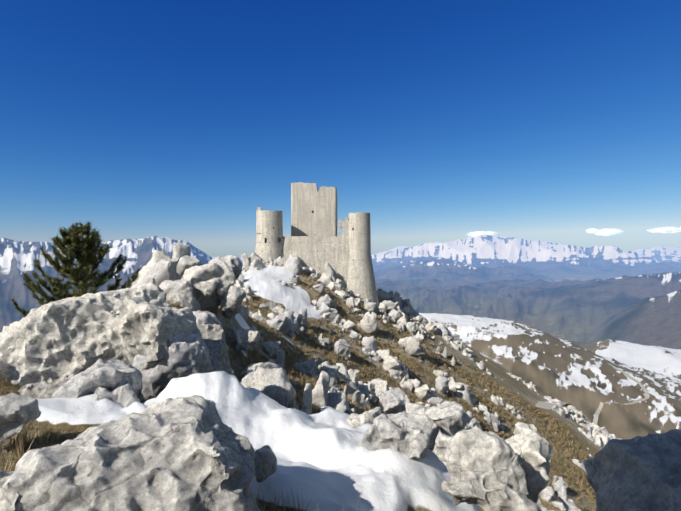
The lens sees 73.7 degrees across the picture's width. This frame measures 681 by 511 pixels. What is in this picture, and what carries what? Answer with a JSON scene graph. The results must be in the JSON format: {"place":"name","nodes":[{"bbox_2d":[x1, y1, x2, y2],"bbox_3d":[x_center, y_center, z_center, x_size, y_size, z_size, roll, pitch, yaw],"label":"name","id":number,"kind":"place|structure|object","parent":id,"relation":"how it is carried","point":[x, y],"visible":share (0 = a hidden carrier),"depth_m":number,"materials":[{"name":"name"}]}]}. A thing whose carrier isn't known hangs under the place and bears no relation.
{"place":"outdoors","nodes":[
{"label":"outdoors","id":0,"kind":"place"},
{"bbox_2d":[0,234,680,510],"bbox_3d":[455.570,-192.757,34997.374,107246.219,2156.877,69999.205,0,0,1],"label":"terrain","id":1,"kind":"structure","parent":0,"point":[563,322],"depth_m":427.46,"materials":[{"name":"white snow"}]},
{"bbox_2d":[0,470,13,510],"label":"rock","id":2,"kind":"object","parent":1,"relation":"on","point":[4,476],"visible":0.1,"depth_m":4.21,"materials":[{"name":"stone"}]},
{"bbox_2d":[0,393,40,444],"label":"rock","id":3,"kind":"object","parent":1,"relation":"on","point":[18,412],"visible":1,"depth_m":6.92,"materials":[{"name":"stone"}]},
{"bbox_2d":[10,222,139,316],"bbox_3d":[-9.970,0.796,17.365,4.411,4.458,4.015,0,0,-42],"label":"pine tree","id":4,"kind":"object","parent":1,"relation":"on","point":[72,244],"visible":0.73,"depth_m":17.16,"materials":[{"name":"green plant"}]},
{"bbox_2d":[52,359,146,406],"bbox_3d":[-4.949,2.949,9.743,1.762,1.452,1.715,0,0,1],"label":"rock","id":5,"kind":"object","parent":1,"relation":"on","point":[120,382],"visible":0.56,"depth_m":9.16,"materials":[{"name":"stone"}]},
{"bbox_2d":[0,282,232,398],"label":"rock","id":6,"kind":"object","parent":1,"relation":"on","point":[48,350],"visible":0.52,"depth_m":12.13,"materials":[{"name":"stone"}]},
{"bbox_2d":[0,395,260,510],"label":"rock","id":7,"kind":"object","parent":1,"relation":"on","point":[193,453],"visible":1,"depth_m":4.33,"materials":[{"name":"stone"}]},
{"bbox_2d":[139,257,179,285],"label":"rock","id":8,"kind":"object","parent":1,"relation":"on","point":[160,271],"visible":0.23,"depth_m":34.45,"materials":[{"name":"stone"}]},
{"bbox_2d":[131,242,190,287],"bbox_3d":[-16.140,4.312,40.562,6.139,11.277,4.319,0,0,-25],"label":"rock","id":9,"kind":"object","parent":1,"relation":"on","point":[180,250],"visible":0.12,"depth_m":39.69,"materials":[{"name":"stone"}]},
{"bbox_2d":[132,329,213,398],"bbox_3d":[-4.676,3.074,12.758,2.194,2.728,2.098,0,0,1],"label":"rock","id":10,"kind":"object","parent":1,"relation":"on","point":[188,352],"visible":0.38,"depth_m":11.94,"materials":[{"name":"stone"}]},
{"bbox_2d":[159,280,200,310],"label":"rock","id":11,"kind":"object","parent":1,"relation":"on","point":[180,291],"visible":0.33,"depth_m":24.85,"materials":[{"name":"stone"}]},
{"bbox_2d":[177,255,200,274],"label":"rock","id":12,"kind":"object","parent":1,"relation":"on","point":[185,262],"visible":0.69,"depth_m":28.65,"materials":[{"name":"stone"}]},
{"bbox_2d":[192,310,221,325],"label":"rock","id":13,"kind":"object","parent":1,"relation":"on","point":[207,317],"visible":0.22,"depth_m":23.33,"materials":[{"name":"stone"}]},
{"bbox_2d":[181,259,235,311],"bbox_3d":[-7.921,1.976,26.932,3.230,3.550,2.807,0,0,23],"label":"rock","id":14,"kind":"object","parent":1,"relation":"on","point":[211,283],"visible":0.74,"depth_m":26.39,"materials":[{"name":"stone"}]},
{"bbox_2d":[208,255,242,278],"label":"rock","id":15,"kind":"object","parent":1,"relation":"on","point":[235,263],"visible":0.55,"depth_m":29.82,"materials":[{"name":"stone"}]},
{"bbox_2d":[219,285,245,319],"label":"rock","id":16,"kind":"object","parent":1,"relation":"on","point":[232,298],"visible":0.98,"depth_m":26.64,"materials":[{"name":"stone"}]},
{"bbox_2d":[234,280,243,289],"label":"rock","id":17,"kind":"object","parent":1,"relation":"on","point":[239,283],"visible":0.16,"depth_m":67.64,"materials":[{"name":"stone"}]},
{"bbox_2d":[234,344,247,354],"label":"rock","id":18,"kind":"object","parent":1,"relation":"on","point":[243,347],"visible":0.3,"depth_m":26.58,"materials":[{"name":"stone"}]},
{"bbox_2d":[228,325,259,349],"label":"rock","id":19,"kind":"object","parent":1,"relation":"on","point":[247,338],"visible":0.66,"depth_m":27.37,"materials":[{"name":"stone"}]},
{"bbox_2d":[239,304,248,322],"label":"rock","id":20,"kind":"object","parent":1,"relation":"on","point":[244,312],"visible":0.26,"depth_m":35.37,"materials":[{"name":"stone"}]},
{"bbox_2d":[240,350,247,360],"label":"rock","id":21,"kind":"object","parent":1,"relation":"on","point":[243,355],"visible":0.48,"depth_m":26.39,"materials":[{"name":"stone"}]},
{"bbox_2d":[240,367,256,387],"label":"rock","id":22,"kind":"object","parent":1,"relation":"on","point":[245,382],"visible":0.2,"depth_m":19.84,"materials":[{"name":"stone"}]},
{"bbox_2d":[241,252,262,265],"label":"rock","id":23,"kind":"object","parent":1,"relation":"on","point":[247,261],"visible":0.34,"depth_m":93.98,"materials":[{"name":"stone"}]},
{"bbox_2d":[249,258,264,269],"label":"rock","id":24,"kind":"object","parent":1,"relation":"on","point":[256,264],"visible":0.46,"depth_m":87.39,"materials":[{"name":"stone"}]},
{"bbox_2d":[252,315,266,322],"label":"rock","id":25,"kind":"object","parent":1,"relation":"on","point":[262,319],"visible":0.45,"depth_m":56.27,"materials":[{"name":"stone"}]},
{"bbox_2d":[240,362,281,377],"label":"rock","id":26,"kind":"object","parent":1,"relation":"on","point":[244,373],"visible":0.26,"depth_m":21.76,"materials":[{"name":"stone"}]},
{"bbox_2d":[254,445,276,481],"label":"rock","id":27,"kind":"object","parent":1,"relation":"on","point":[265,460],"visible":0.94,"depth_m":6.27,"materials":[{"name":"stone"}]},
{"bbox_2d":[259,341,280,356],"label":"rock","id":28,"kind":"object","parent":1,"relation":"on","point":[274,346],"visible":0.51,"depth_m":34.98,"materials":[{"name":"stone"}]},
{"bbox_2d":[250,367,295,407],"bbox_3d":[-3.020,6.288,19.880,2.418,2.736,1.618,4,-8,-24],"label":"rock","id":29,"kind":"object","parent":1,"relation":"on","point":[274,384],"visible":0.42,"depth_m":19.56,"materials":[{"name":"stone"}]},
{"bbox_2d":[269,349,284,367],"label":"rock","id":30,"kind":"object","parent":1,"relation":"on","point":[280,356],"visible":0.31,"depth_m":29.96,"materials":[{"name":"stone"}]},
{"bbox_2d":[267,310,294,333],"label":"rock","id":31,"kind":"object","parent":1,"relation":"on","point":[282,323],"visible":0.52,"depth_m":56.09,"materials":[{"name":"stone"}]},
{"bbox_2d":[277,257,285,266],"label":"rock","id":32,"kind":"object","parent":1,"relation":"on","point":[282,261],"visible":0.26,"depth_m":93.52,"materials":[{"name":"stone"}]},
{"bbox_2d":[285,254,301,274],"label":"rock","id":33,"kind":"object","parent":1,"relation":"on","point":[292,264],"visible":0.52,"depth_m":90.28,"materials":[{"name":"stone"}]},
{"bbox_2d":[289,274,301,283],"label":"rock","id":34,"kind":"object","parent":1,"relation":"on","point":[294,278],"visible":0.71,"depth_m":84.00,"materials":[{"name":"stone"}]},
{"bbox_2d":[294,320,299,334],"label":"rock","id":35,"kind":"object","parent":1,"relation":"on","point":[296,330],"visible":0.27,"depth_m":60.06,"materials":[{"name":"stone"}]},
{"bbox_2d":[0,261,595,510],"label":"grass tufts","id":36,"kind":"object","parent":1,"relation":"on","point":[23,442],"visible":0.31,"depth_m":66.78,"materials":[{"name":"brown plant"}]},
{"bbox_2d":[293,308,307,327],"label":"rock","id":37,"kind":"object","parent":1,"relation":"on","point":[300,317],"visible":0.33,"depth_m":64.61,"materials":[{"name":"stone"}]},
{"bbox_2d":[302,383,311,414],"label":"rock","id":38,"kind":"object","parent":1,"relation":"on","point":[307,403],"visible":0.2,"depth_m":19.57,"materials":[{"name":"stone"}]},
{"bbox_2d":[293,357,323,378],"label":"rock","id":39,"kind":"object","parent":1,"relation":"on","point":[308,368],"visible":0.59,"depth_m":31.88,"materials":[{"name":"stone"}]},
{"bbox_2d":[255,182,378,306],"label":"castle","id":40,"kind":"structure","parent":1,"relation":"on","point":[313,241],"depth_m":98.89,"materials":[{"name":"stone"}]},
{"bbox_2d":[312,284,326,293],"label":"rock","id":41,"kind":"object","parent":1,"relation":"on","point":[321,288],"visible":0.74,"depth_m":83.56,"materials":[{"name":"stone"}]},
{"bbox_2d":[312,371,329,406],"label":"rock","id":42,"kind":"object","parent":1,"relation":"on","point":[320,393],"visible":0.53,"depth_m":22.78,"materials":[{"name":"stone"}]},
{"bbox_2d":[318,302,329,315],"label":"rock","id":43,"kind":"object","parent":1,"relation":"on","point":[324,307],"visible":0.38,"depth_m":73.81,"materials":[{"name":"stone"}]},
{"bbox_2d":[312,294,336,307],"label":"rock","id":44,"kind":"object","parent":1,"relation":"on","point":[326,298],"visible":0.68,"depth_m":78.23,"materials":[{"name":"stone"}]},
{"bbox_2d":[314,370,340,391],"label":"rock","id":45,"kind":"object","parent":1,"relation":"on","point":[333,381],"visible":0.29,"depth_m":31.58,"materials":[{"name":"stone"}]},
{"bbox_2d":[318,361,339,379],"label":"rock","id":46,"kind":"object","parent":1,"relation":"on","point":[333,369],"visible":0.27,"depth_m":41.04,"materials":[{"name":"stone"}]},
{"bbox_2d":[324,262,335,281],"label":"rock","id":47,"kind":"object","parent":1,"relation":"on","point":[330,271],"visible":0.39,"depth_m":95.11,"materials":[{"name":"stone"}]},
{"bbox_2d":[322,308,337,320],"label":"rock","id":48,"kind":"object","parent":1,"relation":"on","point":[333,313],"visible":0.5,"depth_m":74.09,"materials":[{"name":"stone"}]},
{"bbox_2d":[320,273,342,285],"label":"rock","id":49,"kind":"object","parent":1,"relation":"on","point":[325,280],"visible":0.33,"depth_m":90.40,"materials":[{"name":"stone"}]},
{"bbox_2d":[327,282,341,290],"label":"rock","id":50,"kind":"object","parent":1,"relation":"on","point":[331,286],"visible":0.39,"depth_m":89.40,"materials":[{"name":"stone"}]},
{"bbox_2d":[332,339,350,359],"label":"rock","id":51,"kind":"object","parent":1,"relation":"on","point":[342,346],"visible":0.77,"depth_m":62.82,"materials":[{"name":"stone"}]},
{"bbox_2d":[328,391,356,414],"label":"rock","id":52,"kind":"object","parent":1,"relation":"on","point":[337,401],"visible":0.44,"depth_m":23.56,"materials":[{"name":"stone"}]},
{"bbox_2d":[335,290,349,296],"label":"rock","id":53,"kind":"object","parent":1,"relation":"on","point":[341,293],"visible":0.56,"depth_m":88.17,"materials":[{"name":"stone"}]},
{"bbox_2d":[336,363,350,382],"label":"rock","id":54,"kind":"object","parent":1,"relation":"on","point":[342,369],"visible":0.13,"depth_m":44.78,"materials":[{"name":"stone"}]},
{"bbox_2d":[332,319,355,330],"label":"rock","id":55,"kind":"object","parent":1,"relation":"on","point":[348,324],"visible":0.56,"depth_m":73.06,"materials":[{"name":"stone"}]},
{"bbox_2d":[333,381,357,398],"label":"rock","id":56,"kind":"object","parent":1,"relation":"on","point":[350,389],"visible":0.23,"depth_m":31.71,"materials":[{"name":"stone"}]},
{"bbox_2d":[346,297,360,309],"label":"rock","id":57,"kind":"object","parent":1,"relation":"on","point":[352,302],"visible":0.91,"depth_m":86.02,"materials":[{"name":"stone"}]},
{"bbox_2d":[347,369,359,380],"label":"rock","id":58,"kind":"object","parent":1,"relation":"on","point":[352,373],"visible":0.39,"depth_m":49.94,"materials":[{"name":"stone"}]},
{"bbox_2d":[348,331,359,341],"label":"rock","id":59,"kind":"object","parent":1,"relation":"on","point":[353,335],"visible":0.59,"depth_m":71.81,"materials":[{"name":"stone"}]},
{"bbox_2d":[352,390,365,408],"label":"rock","id":60,"kind":"object","parent":1,"relation":"on","point":[358,399],"visible":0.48,"depth_m":26.89,"materials":[{"name":"stone"}]},
{"bbox_2d":[357,384,370,400],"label":"rock","id":61,"kind":"object","parent":1,"relation":"on","point":[364,389],"visible":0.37,"depth_m":36.70,"materials":[{"name":"stone"}]},
{"bbox_2d":[346,407,382,427],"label":"rock","id":62,"kind":"object","parent":1,"relation":"on","point":[354,420],"visible":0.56,"depth_m":9.88,"materials":[{"name":"stone"}]},
{"bbox_2d":[362,346,371,356],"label":"rock","id":63,"kind":"object","parent":1,"relation":"on","point":[367,350],"visible":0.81,"depth_m":68.12,"materials":[{"name":"stone"}]},
{"bbox_2d":[357,312,377,333],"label":"rock","id":64,"kind":"object","parent":1,"relation":"on","point":[368,323],"visible":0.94,"depth_m":79.48,"materials":[{"name":"stone"}]},
{"bbox_2d":[362,337,377,351],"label":"rock","id":65,"kind":"object","parent":1,"relation":"on","point":[369,341],"visible":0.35,"depth_m":71.32,"materials":[{"name":"stone"}]},
{"bbox_2d":[364,302,377,313],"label":"rock","id":66,"kind":"object","parent":1,"relation":"on","point":[371,307],"visible":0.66,"depth_m":89.85,"materials":[{"name":"stone"}]},
{"bbox_2d":[369,350,378,361],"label":"rock","id":67,"kind":"object","parent":1,"relation":"on","point":[374,357],"visible":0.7,"depth_m":68.33,"materials":[{"name":"stone"}]},
{"bbox_2d":[368,378,389,402],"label":"rock","id":68,"kind":"object","parent":1,"relation":"on","point":[378,386],"visible":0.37,"depth_m":45.41,"materials":[{"name":"stone"}]},
{"bbox_2d":[377,291,391,300],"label":"rock","id":69,"kind":"object","parent":1,"relation":"on","point":[384,295],"visible":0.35,"depth_m":110.16,"materials":[{"name":"stone"}]},
{"bbox_2d":[376,349,399,369],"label":"rock","id":70,"kind":"object","parent":1,"relation":"on","point":[390,362],"visible":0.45,"depth_m":67.52,"materials":[{"name":"stone"}]},
{"bbox_2d":[382,300,398,313],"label":"rock","id":71,"kind":"object","parent":1,"relation":"on","point":[391,305],"visible":0.5,"depth_m":97.54,"materials":[{"name":"stone"}]},
{"bbox_2d":[378,387,409,414],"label":"rock","id":72,"kind":"object","parent":1,"relation":"on","point":[395,400],"visible":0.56,"depth_m":33.81,"materials":[{"name":"stone"}]},
{"bbox_2d":[388,369,399,376],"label":"rock","id":73,"kind":"object","parent":1,"relation":"on","point":[394,373],"visible":0.54,"depth_m":67.18,"materials":[{"name":"stone"}]},
{"bbox_2d":[388,309,402,321],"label":"rock","id":74,"kind":"object","parent":1,"relation":"on","point":[397,315],"visible":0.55,"depth_m":95.17,"materials":[{"name":"stone"}]},
{"bbox_2d":[391,294,400,308],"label":"rock","id":75,"kind":"object","parent":1,"relation":"on","point":[394,299],"visible":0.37,"depth_m":108.60,"materials":[{"name":"stone"}]},
{"bbox_2d":[359,411,436,458],"bbox_3d":[1.084,3.345,8.466,1.278,0.841,1.339,0,0,29],"label":"rock","id":76,"kind":"object","parent":1,"relation":"on","point":[409,434],"visible":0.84,"depth_m":8.11,"materials":[{"name":"stone"}]},
{"bbox_2d":[394,360,403,375],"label":"rock","id":77,"kind":"object","parent":1,"relation":"on","point":[400,368],"visible":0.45,"depth_m":67.57,"materials":[{"name":"stone"}]},
{"bbox_2d":[396,315,406,329],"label":"rock","id":78,"kind":"object","parent":1,"relation":"on","point":[402,319],"visible":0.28,"depth_m":94.36,"materials":[{"name":"stone"}]},
{"bbox_2d":[402,365,408,379],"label":"rock","id":79,"kind":"object","parent":1,"relation":"on","point":[405,373],"visible":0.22,"depth_m":68.08,"materials":[{"name":"stone"}]},
{"bbox_2d":[402,299,412,314],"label":"rock","id":80,"kind":"object","parent":1,"relation":"on","point":[406,302],"visible":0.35,"depth_m":110.58,"materials":[{"name":"stone"}]},
{"bbox_2d":[398,331,424,355],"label":"rock","id":81,"kind":"object","parent":1,"relation":"on","point":[411,346],"visible":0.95,"depth_m":79.98,"materials":[{"name":"stone"}]},
{"bbox_2d":[406,321,417,334],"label":"rock","id":82,"kind":"object","parent":1,"relation":"on","point":[411,328],"visible":0.69,"depth_m":93.52,"materials":[{"name":"stone"}]},
{"bbox_2d":[405,403,426,411],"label":"rock","id":83,"kind":"object","parent":1,"relation":"on","point":[410,407],"visible":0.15,"depth_m":26.72,"materials":[{"name":"stone"}]},
{"bbox_2d":[406,379,428,399],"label":"rock","id":84,"kind":"object","parent":1,"relation":"on","point":[419,391],"visible":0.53,"depth_m":64.74,"materials":[{"name":"stone"}]},
{"bbox_2d":[426,321,437,334],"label":"rock","id":85,"kind":"object","parent":1,"relation":"on","point":[432,328],"visible":0.86,"depth_m":103.51,"materials":[{"name":"stone"}]},
{"bbox_2d":[427,393,442,405],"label":"rock","id":86,"kind":"object","parent":1,"relation":"on","point":[434,400],"visible":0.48,"depth_m":64.60,"materials":[{"name":"stone"}]},
{"bbox_2d":[408,401,468,450],"bbox_3d":[1.984,3.438,9.356,1.190,0.877,1.271,0,0,42],"label":"rock","id":87,"kind":"object","parent":1,"relation":"on","point":[449,418],"visible":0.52,"depth_m":8.95,"materials":[{"name":"stone"}]},
{"bbox_2d":[436,346,447,357],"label":"rock","id":88,"kind":"object","parent":1,"relation":"on","point":[444,354],"visible":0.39,"depth_m":91.58,"materials":[{"name":"stone"}]},
{"bbox_2d":[435,376,449,396],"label":"rock","id":89,"kind":"object","parent":1,"relation":"on","point":[442,386],"visible":0.77,"depth_m":71.60,"materials":[{"name":"stone"}]},
{"bbox_2d":[438,324,451,337],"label":"rock","id":90,"kind":"object","parent":1,"relation":"on","point":[443,330],"visible":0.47,"depth_m":105.90,"materials":[{"name":"stone"}]},
{"bbox_2d":[433,370,468,389],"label":"rock","id":91,"kind":"object","parent":1,"relation":"on","point":[435,372],"visible":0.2,"depth_m":77.69,"materials":[{"name":"stone"}]},
{"bbox_2d":[448,381,461,390],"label":"rock","id":92,"kind":"object","parent":1,"relation":"on","point":[453,385],"visible":0.52,"depth_m":75.76,"materials":[{"name":"stone"}]},
{"bbox_2d":[461,384,473,405],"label":"rock","id":93,"kind":"object","parent":1,"relation":"on","point":[466,393],"visible":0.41,"depth_m":73.40,"materials":[{"name":"stone"}]},
{"bbox_2d":[468,418,481,429],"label":"rock","id":94,"kind":"object","parent":1,"relation":"on","point":[473,421],"visible":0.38,"depth_m":65.55,"materials":[{"name":"stone"}]},
{"bbox_2d":[478,405,487,413],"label":"rock","id":95,"kind":"object","parent":1,"relation":"on","point":[483,408],"visible":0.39,"depth_m":74.37,"materials":[{"name":"stone"}]},
{"bbox_2d":[432,425,541,510],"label":"rock","id":96,"kind":"object","parent":1,"relation":"on","point":[486,471],"visible":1,"depth_m":6.77,"materials":[{"name":"stone"}]},
{"bbox_2d":[487,412,499,431],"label":"rock","id":97,"kind":"object","parent":1,"relation":"on","point":[493,421],"visible":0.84,"depth_m":70.89,"materials":[{"name":"stone"}]},
{"bbox_2d":[491,395,503,406],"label":"rock","id":98,"kind":"object","parent":1,"relation":"on","point":[494,399],"visible":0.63,"depth_m":82.33,"materials":[{"name":"stone"}]},
{"bbox_2d":[504,422,553,503],"bbox_3d":[3.327,3.848,8.181,1.237,1.414,1.014,0,0,-29],"label":"rock","id":99,"kind":"object","parent":1,"relation":"on","point":[530,445],"visible":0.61,"depth_m":7.93,"materials":[{"name":"stone"}]},
{"bbox_2d":[538,486,552,501],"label":"rock","id":100,"kind":"object","parent":1,"relation":"on","point":[546,493],"visible":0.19,"depth_m":49.40,"materials":[{"name":"stone"}]},
{"bbox_2d":[550,499,565,510],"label":"rock","id":101,"kind":"object","parent":1,"relation":"on","point":[558,504],"visible":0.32,"depth_m":49.21,"materials":[{"name":"stone"}]},
{"bbox_2d":[552,476,567,493],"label":"rock","id":102,"kind":"object","parent":1,"relation":"on","point":[557,482],"visible":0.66,"depth_m":59.54,"materials":[{"name":"stone"}]},
{"bbox_2d":[557,485,566,500],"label":"rock","id":103,"kind":"object","parent":1,"relation":"on","point":[562,494],"visible":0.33,"depth_m":53.40,"materials":[{"name":"stone"}]},
{"bbox_2d":[559,408,570,419],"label":"rock","id":104,"kind":"object","parent":1,"relation":"on","point":[562,412],"visible":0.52,"depth_m":98.65,"materials":[{"name":"stone"}]},
{"bbox_2d":[563,498,580,510],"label":"rock","id":105,"kind":"object","parent":1,"relation":"on","point":[569,504],"visible":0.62,"depth_m":52.04,"materials":[{"name":"stone"}]},
{"bbox_2d":[569,409,583,423],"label":"rock","id":106,"kind":"object","parent":1,"relation":"on","point":[579,420],"visible":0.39,"depth_m":101.81,"materials":[{"name":"stone"}]},
{"bbox_2d":[595,434,608,446],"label":"rock","id":107,"kind":"object","parent":1,"relation":"on","point":[598,441],"visible":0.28,"depth_m":94.47,"materials":[{"name":"stone"}]},
{"bbox_2d":[580,429,680,510],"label":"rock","id":108,"kind":"object","parent":1,"relation":"on","point":[639,473],"visible":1,"depth_m":3.26,"materials":[{"name":"stone"}]},
{"bbox_2d":[0,0,680,257],"label":"sky","id":109,"kind":"structure","parent":0,"point":[554,121],"materials":[{"name":"blue"}]},
{"bbox_2d":[468,227,680,236],"bbox_3d":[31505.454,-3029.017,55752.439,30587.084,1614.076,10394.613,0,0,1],"label":"cloud","id":110,"kind":"structure","parent":0,"point":[615,231],"depth_m":53866.98,"materials":[{"name":"white"}]},
{"bbox_2d":[535,363,649,424],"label":"road","id":111,"kind":"structure","parent":0,"point":[544,405],"depth_m":394.75,"materials":[{"name":"grey"}]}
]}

